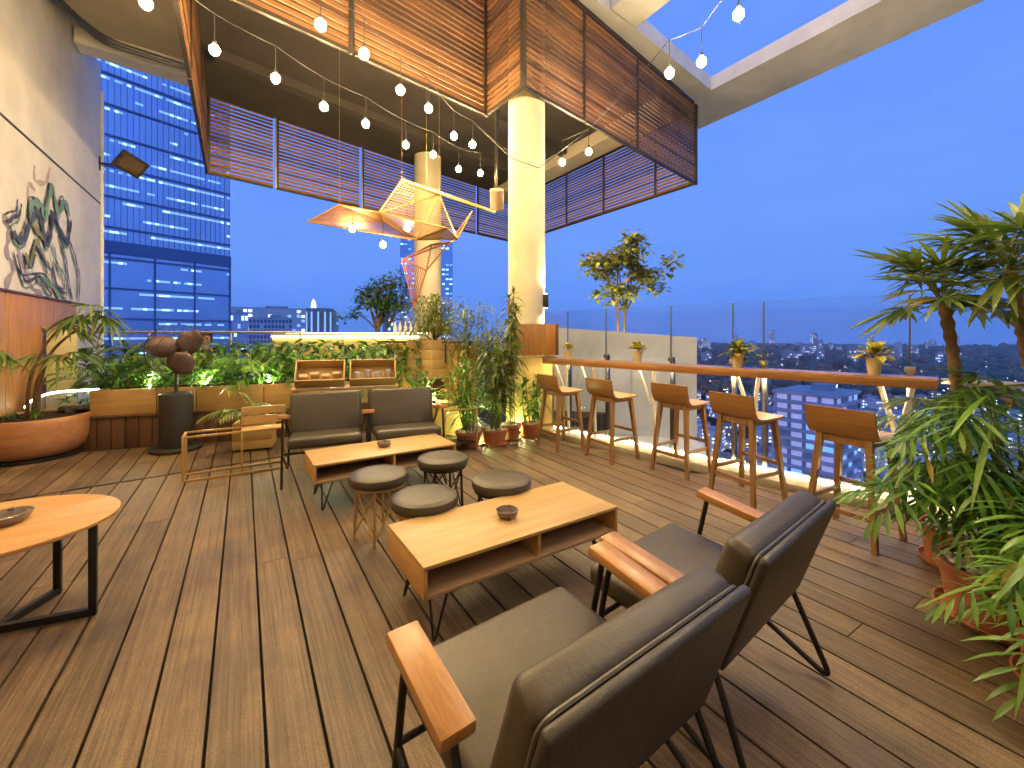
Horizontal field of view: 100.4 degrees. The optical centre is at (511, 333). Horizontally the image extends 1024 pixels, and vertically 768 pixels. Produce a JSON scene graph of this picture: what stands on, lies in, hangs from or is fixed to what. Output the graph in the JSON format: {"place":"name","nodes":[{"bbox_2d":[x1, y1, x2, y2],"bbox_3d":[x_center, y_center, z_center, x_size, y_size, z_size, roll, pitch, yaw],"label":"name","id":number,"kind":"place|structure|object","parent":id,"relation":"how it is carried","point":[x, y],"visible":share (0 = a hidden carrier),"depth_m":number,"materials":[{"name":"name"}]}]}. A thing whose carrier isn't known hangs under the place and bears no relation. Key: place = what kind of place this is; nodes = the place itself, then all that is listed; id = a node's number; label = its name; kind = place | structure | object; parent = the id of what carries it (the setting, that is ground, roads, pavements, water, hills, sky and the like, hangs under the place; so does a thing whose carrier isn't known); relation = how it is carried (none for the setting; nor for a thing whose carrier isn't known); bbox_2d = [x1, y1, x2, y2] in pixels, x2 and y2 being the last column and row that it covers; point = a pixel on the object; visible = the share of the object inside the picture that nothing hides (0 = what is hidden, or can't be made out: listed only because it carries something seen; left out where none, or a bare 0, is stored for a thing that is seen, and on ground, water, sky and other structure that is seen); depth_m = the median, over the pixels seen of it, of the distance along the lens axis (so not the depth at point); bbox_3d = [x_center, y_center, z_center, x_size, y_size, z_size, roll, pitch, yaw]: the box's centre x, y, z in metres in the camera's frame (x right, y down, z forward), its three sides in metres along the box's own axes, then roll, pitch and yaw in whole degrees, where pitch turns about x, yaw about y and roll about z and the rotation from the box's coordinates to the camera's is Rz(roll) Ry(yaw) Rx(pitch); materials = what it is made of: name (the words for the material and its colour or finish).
{"place":"outdoors","nodes":[
{"label":"outdoors","id":0,"kind":"place"},
{"bbox_2d":[97,58,230,379],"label":"glass tower","id":1,"kind":"structure","parent":0,"point":[167,245],"depth_m":95.82,"materials":[{"name":"blue"}]},
{"bbox_2d":[97,58,228,353],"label":"windows","id":2,"kind":"structure","parent":1,"relation":"in","point":[122,338],"depth_m":96.66,"materials":[{"name":"white"}]},
{"bbox_2d":[231,309,247,378],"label":"office block","id":3,"kind":"structure","parent":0,"point":[239,320],"depth_m":250.88,"materials":[{"name":"blue glass"}]},
{"bbox_2d":[231,306,305,351],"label":"office block","id":4,"kind":"structure","parent":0,"point":[298,316],"depth_m":407.32,"materials":[{"name":"blue"}]},
{"bbox_2d":[249,315,291,377],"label":"hotel block","id":5,"kind":"structure","parent":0,"point":[275,323],"depth_m":313.62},
{"bbox_2d":[76,371,702,767],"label":"terrace ground","id":6,"kind":"structure","parent":0,"point":[600,420],"depth_m":2.43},
{"bbox_2d":[0,0,103,405],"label":"side wall","id":7,"kind":"structure","parent":6,"relation":"on","point":[51,174],"depth_m":7.15,"materials":[{"name":"paint"}]},
{"bbox_2d":[0,288,78,413],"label":"wood panel","id":8,"kind":"object","parent":7,"relation":"attached to","point":[25,318],"visible":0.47,"depth_m":6.08,"materials":[{"name":"brown wood"}]},
{"bbox_2d":[99,149,148,178],"bbox_3d":[-8.781,-3.850,9.622,0.929,0.530,0.511,0,0,-32],"label":"flood light","id":9,"kind":"object","parent":7,"relation":"attached to","point":[124,160],"visible":0.94,"depth_m":9.61,"materials":[{"name":"black metal"}]},
{"bbox_2d":[414,152,440,338],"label":"round column","id":10,"kind":"structure","parent":6,"relation":"on","point":[431,282],"depth_m":12.85,"materials":[{"name":"paint"}]},
{"bbox_2d":[0,404,1023,767],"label":"deck floor","id":11,"kind":"structure","parent":6,"relation":"on","point":[896,688],"depth_m":2.04,"materials":[{"name":"brown wood"}]},
{"bbox_2d":[0,409,90,466],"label":"pot","id":12,"kind":"object","parent":11,"relation":"on","point":[51,434],"visible":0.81,"depth_m":4.70,"materials":[{"name":"orange ceramic"}]},
{"bbox_2d":[1,407,44,421],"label":"pot plant","id":13,"kind":"object","parent":12,"relation":"on","point":[33,415],"visible":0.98,"depth_m":4.78,"materials":[{"name":"green plant"}]},
{"bbox_2d":[0,303,136,416],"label":"bent palm","id":14,"kind":"object","parent":12,"relation":"in","point":[81,331],"visible":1,"depth_m":4.89,"materials":[{"name":"green plant"}]},
{"bbox_2d":[57,404,89,412],"bbox_3d":[-5.364,0.942,5.284,0.431,0.154,0.369,0,0,21],"label":"rock pile","id":15,"kind":"object","parent":12,"relation":"in","point":[69,409],"visible":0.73,"depth_m":5.17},
{"bbox_2d":[0,494,120,632],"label":"side table","id":16,"kind":"object","parent":11,"relation":"on","point":[56,520],"visible":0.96,"depth_m":2.14,"materials":[{"name":"wood"}]},
{"bbox_2d":[0,506,34,527],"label":"ashtray","id":17,"kind":"object","parent":16,"relation":"on","point":[11,516],"visible":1,"depth_m":2.10,"materials":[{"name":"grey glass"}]},
{"bbox_2d":[43,327,77,408],"bbox_3d":[-7.185,0.657,6.822,0.400,1.525,0.140,0,0,-32],"label":"pale post","id":18,"kind":"object","parent":11,"relation":"on","point":[65,346],"visible":0.3,"depth_m":6.78,"materials":[{"name":"beige concrete"}]},
{"bbox_2d":[143,324,210,455],"bbox_3d":[-4.085,0.653,5.243,0.638,1.533,0.553,0,0,-32],"label":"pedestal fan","id":19,"kind":"object","parent":11,"relation":"on","point":[175,414],"visible":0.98,"depth_m":5.10,"materials":[{"name":"black plastic"}]},
{"bbox_2d":[89,331,300,372],"bbox_3d":[-5.803,0.684,7.628,3.767,1.472,0.052,0,0,-12],"label":"back railing","id":20,"kind":"object","parent":11,"relation":"on","point":[229,332],"visible":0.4,"depth_m":7.74,"materials":[{"name":"grey metal"}]},
{"bbox_2d":[73,377,368,451],"bbox_3d":[-3.840,1.054,6.086,3.465,0.732,0.960,0,0,-20],"label":"planter bench","id":21,"kind":"object","parent":11,"relation":"on","point":[120,418],"visible":0.41,"depth_m":5.38,"materials":[{"name":"brown wood"}]},
{"bbox_2d":[49,344,166,388],"bbox_3d":[-5.408,0.508,5.812,1.430,0.729,1.077,0,0,26],"label":"palm plant","id":22,"kind":"object","parent":21,"relation":"on","point":[124,357],"visible":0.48,"depth_m":5.77,"materials":[{"name":"green plant"}]},
{"bbox_2d":[83,345,378,394],"bbox_3d":[-3.716,0.501,6.122,3.708,0.622,1.227,0,0,-19],"label":"planter foliage","id":23,"kind":"object","parent":21,"relation":"on","point":[207,371],"visible":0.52,"depth_m":5.83,"materials":[{"name":"green plant"}]},
{"bbox_2d":[210,356,287,396],"bbox_3d":[-3.609,0.557,5.893,0.693,0.493,1.155,0,0,8],"label":"palm plant","id":24,"kind":"object","parent":21,"relation":"in","point":[249,367],"visible":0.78,"depth_m":5.59,"materials":[{"name":"green plant"}]},
{"bbox_2d":[359,347,428,399],"bbox_3d":[-1.928,0.570,6.755,1.248,0.761,1.219,0,0,-32],"label":"monstera","id":25,"kind":"object","parent":21,"relation":"on","point":[398,365],"visible":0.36,"depth_m":6.79,"materials":[{"name":"green plant"}]},
{"bbox_2d":[34,338,428,405],"bbox_3d":[-4.022,0.712,7.249,5.560,1.298,1.719,0,0,-21],"label":"foliage","id":26,"kind":"object","parent":11,"relation":"on","point":[261,347],"visible":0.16,"depth_m":6.93,"materials":[{"name":"green plant"}]},
{"bbox_2d":[24,389,98,409],"bbox_3d":[-6.282,0.990,5.948,0.998,0.461,0.900,0,0,-32],"label":"light arc","id":27,"kind":"object","parent":26,"relation":"attached to","point":[62,392],"visible":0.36,"depth_m":5.89,"materials":[{"name":"white"}]},
{"bbox_2d":[181,404,285,482],"bbox_3d":[-2.828,1.098,4.394,0.890,0.642,0.270,0,0,-32],"label":"tube bench","id":28,"kind":"object","parent":11,"relation":"on","point":[257,419],"visible":0.85,"depth_m":4.45,"materials":[{"name":"wood"}]},
{"bbox_2d":[232,419,275,450],"bbox_3d":[-3.189,1.235,5.295,0.420,0.310,0.320,0,0,-21],"label":"planter box","id":29,"kind":"object","parent":11,"relation":"on","point":[259,439],"visible":0.54,"depth_m":5.16,"materials":[{"name":"brown wood"}]},
{"bbox_2d":[195,392,289,424],"bbox_3d":[-3.063,0.875,5.061,1.142,0.396,0.623,0,0,-32],"label":"palm plant","id":30,"kind":"object","parent":29,"relation":"in","point":[227,411],"visible":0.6,"depth_m":4.95,"materials":[{"name":"green plant"}]},
{"bbox_2d":[277,390,370,489],"bbox_3d":[-1.862,1.014,4.279,0.827,0.801,0.709,0,0,-23],"label":"armchair","id":31,"kind":"object","parent":11,"relation":"on","point":[323,419],"visible":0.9,"depth_m":4.35,"materials":[{"name":"grey leather"}]},
{"bbox_2d":[290,383,398,451],"bbox_3d":[-2.115,1.046,5.471,1.260,0.748,0.340,0,0,-19],"label":"crate stand","id":32,"kind":"object","parent":11,"relation":"on","point":[298,390],"visible":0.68,"depth_m":5.34,"materials":[{"name":"brown wood"}]},
{"bbox_2d":[294,360,344,388],"bbox_3d":[-2.368,0.495,5.281,0.560,0.337,0.314,0,0,-19],"label":"display crate","id":33,"kind":"object","parent":32,"relation":"on","point":[308,367],"visible":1,"depth_m":5.29,"materials":[{"name":"brown wood"}]},
{"bbox_2d":[349,359,395,385],"bbox_3d":[-1.786,0.495,5.482,0.560,0.337,0.314,0,0,-19],"label":"display crate","id":34,"kind":"object","parent":32,"relation":"on","point":[361,366],"visible":1,"depth_m":5.50,"materials":[{"name":"brown wood"}]},
{"bbox_2d":[271,334,427,388],"bbox_3d":[-3.524,0.699,9.266,3.384,1.442,0.620,0,0,10],"label":"back bar","id":35,"kind":"object","parent":11,"relation":"on","point":[348,339],"visible":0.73,"depth_m":9.03,"materials":[{"name":"white paint"}]},
{"bbox_2d":[348,464,407,548],"bbox_3d":[-0.931,1.191,2.982,0.400,0.458,0.400,0,0,38],"label":"round stool","id":36,"kind":"object","parent":11,"relation":"on","point":[375,479],"visible":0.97,"depth_m":2.88,"materials":[{"name":"leather"}]},
{"bbox_2d":[305,434,455,510],"bbox_3d":[-1.166,1.212,3.845,1.210,0.384,0.510,0,0,-33],"label":"coffee table","id":37,"kind":"object","parent":11,"relation":"on","point":[330,464],"visible":0.76,"depth_m":3.73,"materials":[{"name":"brown wood"}]},
{"bbox_2d":[336,269,426,333],"bbox_3d":[-3.312,-0.245,11.138,2.236,2.742,1.951,0,0,-32],"label":"cloud tree","id":38,"kind":"object","parent":11,"relation":"on","point":[382,305],"visible":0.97,"depth_m":10.98,"materials":[{"name":"green plant"}]},
{"bbox_2d":[366,387,446,441],"bbox_3d":[-1.155,1.014,4.582,0.827,0.801,0.709,0,0,-23],"label":"armchair","id":39,"kind":"object","parent":11,"relation":"on","point":[399,412],"visible":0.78,"depth_m":4.67,"materials":[{"name":"grey leather"}]},
{"bbox_2d":[390,484,457,567],"bbox_3d":[-0.527,1.191,2.575,0.400,0.458,0.400,0,0,-38],"label":"round stool","id":40,"kind":"object","parent":11,"relation":"on","point":[415,501],"visible":0.78,"depth_m":2.48,"materials":[{"name":"grey leather"}]},
{"bbox_2d":[381,341,477,414],"bbox_3d":[-1.529,0.772,7.701,2.005,1.275,0.159,0,0,24],"label":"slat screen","id":41,"kind":"object","parent":11,"relation":"on","point":[447,380],"visible":0.16,"depth_m":7.58,"materials":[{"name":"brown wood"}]},
{"bbox_2d":[407,339,460,399],"bbox_3d":[-1.416,0.764,7.792,0.685,1.312,0.705,0,0,38],"label":"box planter","id":42,"kind":"object","parent":11,"relation":"on","point":[438,365],"visible":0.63,"depth_m":7.47,"materials":[{"name":"brown wood"}]},
{"bbox_2d":[392,293,473,346],"bbox_3d":[-1.392,-0.255,7.787,1.434,0.983,1.449,0,0,0],"label":"feathery bush","id":43,"kind":"object","parent":42,"relation":"in","point":[432,319],"visible":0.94,"depth_m":7.61,"materials":[{"name":"green plant"}]},
{"bbox_2d":[417,450,467,506],"bbox_3d":[-0.547,1.191,3.377,0.400,0.458,0.400,0,0,-32],"label":"round stool","id":44,"kind":"object","parent":11,"relation":"on","point":[442,462],"visible":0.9,"depth_m":3.29,"materials":[{"name":"leather"}]},
{"bbox_2d":[432,400,462,435],"bbox_3d":[-1.326,1.200,6.278,1.305,0.420,0.345,0,0,20],"label":"planter","id":45,"kind":"object","parent":11,"relation":"on","point":[457,424],"visible":0.07,"depth_m":5.94,"materials":[{"name":"yellow wood"}]},
{"bbox_2d":[400,371,450,398],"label":"shrub","id":46,"kind":"object","parent":45,"relation":"in","point":[420,379],"visible":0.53,"depth_m":6.21,"materials":[{"name":"green plant"}]},
{"bbox_2d":[434,404,477,450],"bbox_3d":[-0.686,1.155,5.204,0.438,0.529,0.318,0,0,-32],"label":"tube stand","id":47,"kind":"object","parent":11,"relation":"on","point":[457,441],"visible":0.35,"depth_m":5.18,"materials":[{"name":"gold metal"}]},
{"bbox_2d":[431,357,505,432],"bbox_3d":[-0.609,0.784,5.462,0.896,1.018,0.899,0,0,34],"label":"yucca","id":48,"kind":"object","parent":47,"relation":"in","point":[465,417],"visible":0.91,"depth_m":5.34,"materials":[{"name":"green plant"}]},
{"bbox_2d":[455,428,481,447],"bbox_3d":[-0.550,1.315,5.419,0.350,0.210,0.350,0,0,-32],"label":"terracotta pot","id":49,"kind":"object","parent":11,"relation":"on","point":[464,435],"visible":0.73,"depth_m":5.29,"materials":[{"name":"ceramic"}]},
{"bbox_2d":[433,297,504,411],"bbox_3d":[-0.515,0.325,6.855,1.419,1.793,1.094,0,0,-32],"label":"bamboo clump","id":50,"kind":"object","parent":11,"relation":"on","point":[464,339],"visible":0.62,"depth_m":6.80,"materials":[{"name":"green plant"}]},
{"bbox_2d":[481,425,507,446],"bbox_3d":[-0.226,1.311,5.505,0.350,0.219,0.350,0,0,-32],"label":"terracotta pot","id":51,"kind":"object","parent":11,"relation":"on","point":[494,437],"visible":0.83,"depth_m":5.38,"materials":[{"name":"ceramic"}]},
{"bbox_2d":[467,332,527,430],"bbox_3d":[-0.195,0.613,5.432,0.698,1.281,0.958,0,0,35],"label":"dracaena","id":52,"kind":"object","parent":51,"relation":"in","point":[501,387],"visible":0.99,"depth_m":5.39,"materials":[{"name":"green plant"}]},
{"bbox_2d":[472,469,530,501],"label":"round stool","id":53,"kind":"object","parent":11,"relation":"on","point":[492,484],"visible":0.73,"depth_m":2.77,"materials":[{"name":"leather"}]},
{"bbox_2d":[388,482,617,641],"bbox_3d":[-0.020,1.212,2.404,1.210,0.384,0.510,0,0,-33],"label":"coffee table","id":54,"kind":"object","parent":11,"relation":"on","point":[445,553],"visible":0.86,"depth_m":2.24,"materials":[{"name":"brown wood"}]},
{"bbox_2d":[496,504,517,519],"bbox_3d":[-0.026,0.997,2.378,0.122,0.043,0.122,0,0,-32],"label":"ashtray","id":55,"kind":"object","parent":54,"relation":"on","point":[507,512],"visible":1,"depth_m":2.37,"materials":[{"name":"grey ceramic"}]},
{"bbox_2d":[500,421,521,440],"bbox_3d":[-0.018,1.310,5.777,0.297,0.220,0.297,0,0,-32],"label":"terracotta pot","id":56,"kind":"object","parent":11,"relation":"on","point":[512,433],"visible":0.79,"depth_m":5.67,"materials":[{"name":"ceramic"}]},
{"bbox_2d":[498,286,526,423],"bbox_3d":[-0.021,0.304,5.746,0.539,1.892,0.575,0,0,5],"label":"tall dracaena","id":57,"kind":"object","parent":56,"relation":"in","point":[514,322],"visible":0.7,"depth_m":5.71,"materials":[{"name":"green plant"}]},
{"bbox_2d":[506,356,553,432],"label":"ochre wall","id":58,"kind":"structure","parent":11,"relation":"on","point":[534,365],"depth_m":6.14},
{"bbox_2d":[512,324,558,355],"bbox_3d":[0.330,0.085,6.226,0.646,0.450,0.270,0,0,-18],"label":"timber box","id":59,"kind":"object","parent":58,"relation":"on","point":[541,339],"visible":0.9,"depth_m":6.11,"materials":[{"name":"brown wood"}]},
{"bbox_2d":[521,421,538,437],"bbox_3d":[0.257,1.316,5.903,0.276,0.209,0.276,0,0,-32],"label":"terracotta pot","id":60,"kind":"object","parent":11,"relation":"on","point":[530,430],"visible":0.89,"depth_m":5.80,"materials":[{"name":"ceramic"}]},
{"bbox_2d":[515,373,553,426],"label":"leafy plant","id":61,"kind":"object","parent":60,"relation":"in","point":[535,410],"visible":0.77,"depth_m":5.88,"materials":[{"name":"green plant"}]},
{"bbox_2d":[537,374,585,452],"bbox_3d":[0.613,0.964,5.371,0.444,0.912,0.440,0,0,-30],"label":"bar stool","id":62,"kind":"object","parent":11,"relation":"on","point":[548,384],"visible":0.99,"depth_m":5.29,"materials":[{"name":"brown wood"}]},
{"bbox_2d":[386,541,751,767],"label":"armchair","id":63,"kind":"object","parent":11,"relation":"on","point":[559,677],"visible":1,"depth_m":1.00,"materials":[{"name":"leather"}]},
{"bbox_2d":[585,377,639,464],"bbox_3d":[1.148,0.964,4.904,0.444,0.912,0.440,0,0,-31],"label":"bar stool","id":64,"kind":"object","parent":11,"relation":"on","point":[600,389],"visible":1,"depth_m":4.82,"materials":[{"name":"brown wood"}]},
{"bbox_2d":[650,382,711,480],"bbox_3d":[1.753,0.964,4.422,0.444,0.912,0.440,0,0,-34],"label":"bar stool","id":65,"kind":"object","parent":11,"relation":"on","point":[675,397],"visible":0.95,"depth_m":4.36,"materials":[{"name":"brown wood"}]},
{"bbox_2d":[590,487,836,767],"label":"armchair","id":66,"kind":"object","parent":11,"relation":"on","point":[766,558],"visible":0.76,"depth_m":1.54,"materials":[{"name":"leather"}]},
{"bbox_2d":[708,391,787,508],"bbox_3d":[2.039,0.964,3.704,0.444,0.912,0.440,0,0,-25],"label":"bar stool","id":67,"kind":"object","parent":11,"relation":"on","point":[741,411],"visible":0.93,"depth_m":3.61,"materials":[{"name":"brown wood"}]},
{"bbox_2d":[804,403,906,555],"bbox_3d":[2.420,0.964,3.023,0.444,0.912,0.440,0,0,-28],"label":"bar stool","id":68,"kind":"object","parent":11,"relation":"on","point":[840,427],"visible":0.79,"depth_m":2.94,"materials":[{"name":"brown wood"}]},
{"bbox_2d":[917,514,997,569],"bbox_3d":[2.738,1.292,2.596,0.403,0.255,0.403,0,0,-32],"label":"terracotta pot","id":69,"kind":"object","parent":11,"relation":"on","point":[924,551],"visible":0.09,"depth_m":2.62,"materials":[{"name":"ceramic"}]},
{"bbox_2d":[844,233,1023,526],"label":"fan palm","id":70,"kind":"object","parent":69,"relation":"in","point":[903,259],"visible":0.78,"depth_m":2.59,"materials":[{"name":"green plant"}]},
{"bbox_2d":[931,543,1023,649],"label":"terracotta pot","id":71,"kind":"object","parent":11,"relation":"on","point":[945,562],"visible":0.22,"depth_m":2.09,"materials":[{"name":"ceramic"}]},
{"bbox_2d":[832,448,1023,590],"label":"split leaf plant","id":72,"kind":"object","parent":71,"relation":"in","point":[921,485],"visible":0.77,"depth_m":2.14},
{"bbox_2d":[860,381,1023,553],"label":"split leaf plant","id":73,"kind":"object","parent":71,"relation":"in","point":[988,433],"visible":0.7,"depth_m":2.21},
{"bbox_2d":[1009,620,1023,679],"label":"terracotta pot","id":74,"kind":"object","parent":11,"relation":"on","point":[1013,659],"visible":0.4,"depth_m":1.78,"materials":[{"name":"ceramic"}]},
{"bbox_2d":[914,539,1023,721],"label":"split leaf plant","id":75,"kind":"object","parent":74,"relation":"in","point":[1011,576],"visible":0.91,"depth_m":1.69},
{"bbox_3d":[2.917,1.292,2.236,0.403,0.256,0.403,0,0,-32],"label":"terracotta pot","id":76,"kind":"object","parent":11,"relation":"on","visible":0},
{"bbox_2d":[891,190,1023,415],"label":"fan palm","id":77,"kind":"object","parent":76,"relation":"in","point":[990,232],"visible":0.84,"depth_m":2.36,"materials":[{"name":"green plant"}]},
{"bbox_2d":[508,0,544,355],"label":"round column","id":78,"kind":"structure","parent":6,"relation":"on","point":[526,203],"depth_m":6.74,"materials":[{"name":"paint"}]},
{"bbox_2d":[64,0,693,201],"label":"terrace roof","id":79,"kind":"structure","parent":78,"relation":"on","point":[239,69],"depth_m":9.34,"materials":[{"name":"paint"}]},
{"bbox_2d":[50,0,185,70],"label":"conduit pipe","id":80,"kind":"object","parent":79,"relation":"attached to","point":[65,8],"visible":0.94,"depth_m":7.97,"materials":[{"name":"grey metal"}]},
{"bbox_2d":[308,43,495,307],"bbox_3d":[-2.057,-2.986,7.926,3.605,4.988,1.035,0,0,-8],"label":"sculpture","id":81,"kind":"object","parent":79,"relation":"hanging from","point":[347,214],"visible":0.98,"depth_m":8.07,"materials":[{"name":"metal"}]},
{"bbox_2d":[172,0,697,241],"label":"louvre canopy","id":82,"kind":"object","parent":79,"relation":"hanging from","point":[186,16],"visible":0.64,"depth_m":7.90,"materials":[{"name":"brown wood"}]},
{"bbox_2d":[195,0,479,152],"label":"light cable","id":83,"kind":"object","parent":82,"relation":"attached to","point":[320,75],"visible":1,"depth_m":6.02,"materials":[{"name":"black plastic"}]},
{"bbox_2d":[490,55,503,210],"bbox_3d":[-0.281,-3.885,7.998,0.260,3.171,0.407,0,0,1],"label":"ceiling spot","id":84,"kind":"object","parent":79,"relation":"hanging from","point":[496,198],"visible":0.9,"depth_m":7.94,"materials":[{"name":"beige metal"}]},
{"bbox_2d":[579,0,983,128],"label":"concrete pergola","id":85,"kind":"object","parent":79,"relation":"attached to","point":[846,32],"visible":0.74,"depth_m":8.76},
{"bbox_2d":[541,427,997,524],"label":"kerb","id":86,"kind":"structure","parent":6,"relation":"on","point":[793,484],"depth_m":4.45,"materials":[{"name":"stone"}]},
{"bbox_2d":[553,426,912,499],"bbox_3d":[2.779,1.351,3.964,0.029,0.025,6.200,0,0,-44],"label":"kerb light","id":87,"kind":"object","parent":86,"relation":"on","point":[769,470],"visible":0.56,"depth_m":4.43,"materials":[{"name":"white"}]},
{"bbox_2d":[542,357,938,469],"bbox_3d":[1.897,0.850,4.682,0.273,1.020,3.940,0,0,-44],"label":"bar counter","id":88,"kind":"object","parent":86,"relation":"on","point":[912,383],"visible":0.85,"depth_m":4.09,"materials":[{"name":"brown"}]},
{"bbox_2d":[731,353,744,367],"bbox_3d":[2.272,0.268,4.293,0.120,0.144,0.120,0,0,-32],"label":"flower pot","id":89,"kind":"object","parent":88,"relation":"on","point":[737,361],"visible":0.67,"depth_m":4.25,"materials":[{"name":"ceramic"}]},
{"bbox_2d":[719,338,771,364],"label":"counter plant","id":90,"kind":"object","parent":89,"relation":"in","point":[739,346],"visible":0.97,"depth_m":4.25,"materials":[{"name":"yellow plant"}]},
{"bbox_2d":[865,357,882,374],"bbox_3d":[3.007,0.268,3.543,0.120,0.144,0.120,0,0,-32],"label":"flower pot","id":91,"kind":"object","parent":88,"relation":"on","point":[874,365],"visible":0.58,"depth_m":3.51,"materials":[{"name":"ceramic"}]},
{"bbox_2d":[847,340,895,362],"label":"counter plant","id":92,"kind":"object","parent":91,"relation":"in","point":[875,348],"visible":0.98,"depth_m":3.50,"materials":[{"name":"yellow plant"}]},
{"bbox_2d":[544,290,1023,494],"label":"glass railing","id":93,"kind":"object","parent":86,"relation":"on","point":[909,369],"visible":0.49,"depth_m":4.47,"materials":[{"name":"glass"}]},
{"bbox_2d":[400,232,452,338],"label":"twin tower","id":94,"kind":"structure","parent":0,"point":[406,247],"depth_m":332.22,"materials":[{"name":"blue glass"}]},
{"bbox_2d":[230,0,1023,345],"label":"sky","id":95,"kind":"structure","parent":0,"point":[856,154],"materials":[{"name":"blue"}]},
{"bbox_2d":[549,328,712,456],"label":"wall","id":96,"kind":"structure","parent":0,"point":[587,344],"depth_m":7.79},
{"bbox_2d":[577,229,684,331],"bbox_3d":[2.478,-0.685,9.423,2.477,3.014,2.025,0,0,27],"label":"roof tree","id":97,"kind":"object","parent":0,"point":[612,262],"visible":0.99,"depth_m":9.20,"materials":[{"name":"green plant"}]},
{"bbox_2d":[461,342,1023,477],"bbox_3d":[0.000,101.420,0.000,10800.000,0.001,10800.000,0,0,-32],"label":"ground","id":98,"kind":"structure","parent":0,"point":[835,367],"depth_m":1116.67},
{"bbox_2d":[305,299,333,333],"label":"round building","id":99,"kind":"structure","parent":98,"relation":"on","point":[319,320],"depth_m":456.87,"materials":[{"name":"blue"}]},
{"bbox_2d":[698,425,725,451],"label":"city house","id":100,"kind":"structure","parent":98,"relation":"on","point":[711,430],"depth_m":368.04,"materials":[{"name":"blue"}]},
{"bbox_2d":[772,382,860,486],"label":"balcony block","id":101,"kind":"structure","parent":98,"relation":"on","point":[797,437],"depth_m":152.83,"materials":[{"name":"blue"}]},
{"bbox_2d":[697,342,1023,487],"bbox_3d":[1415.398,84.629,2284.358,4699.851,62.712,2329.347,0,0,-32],"label":"city trees","id":102,"kind":"object","parent":98,"relation":"on","point":[998,368],"visible":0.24,"depth_m":1223.94,"materials":[{"name":"green plant"}]},
{"bbox_2d":[880,443,930,477],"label":"city house","id":103,"kind":"structure","parent":98,"relation":"on","point":[885,462],"depth_m":297.84,"materials":[{"name":"blue"}]},
{"bbox_2d":[860,397,884,415],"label":"city house","id":104,"kind":"structure","parent":0,"point":[871,402],"depth_m":509.69,"materials":[{"name":"blue"}]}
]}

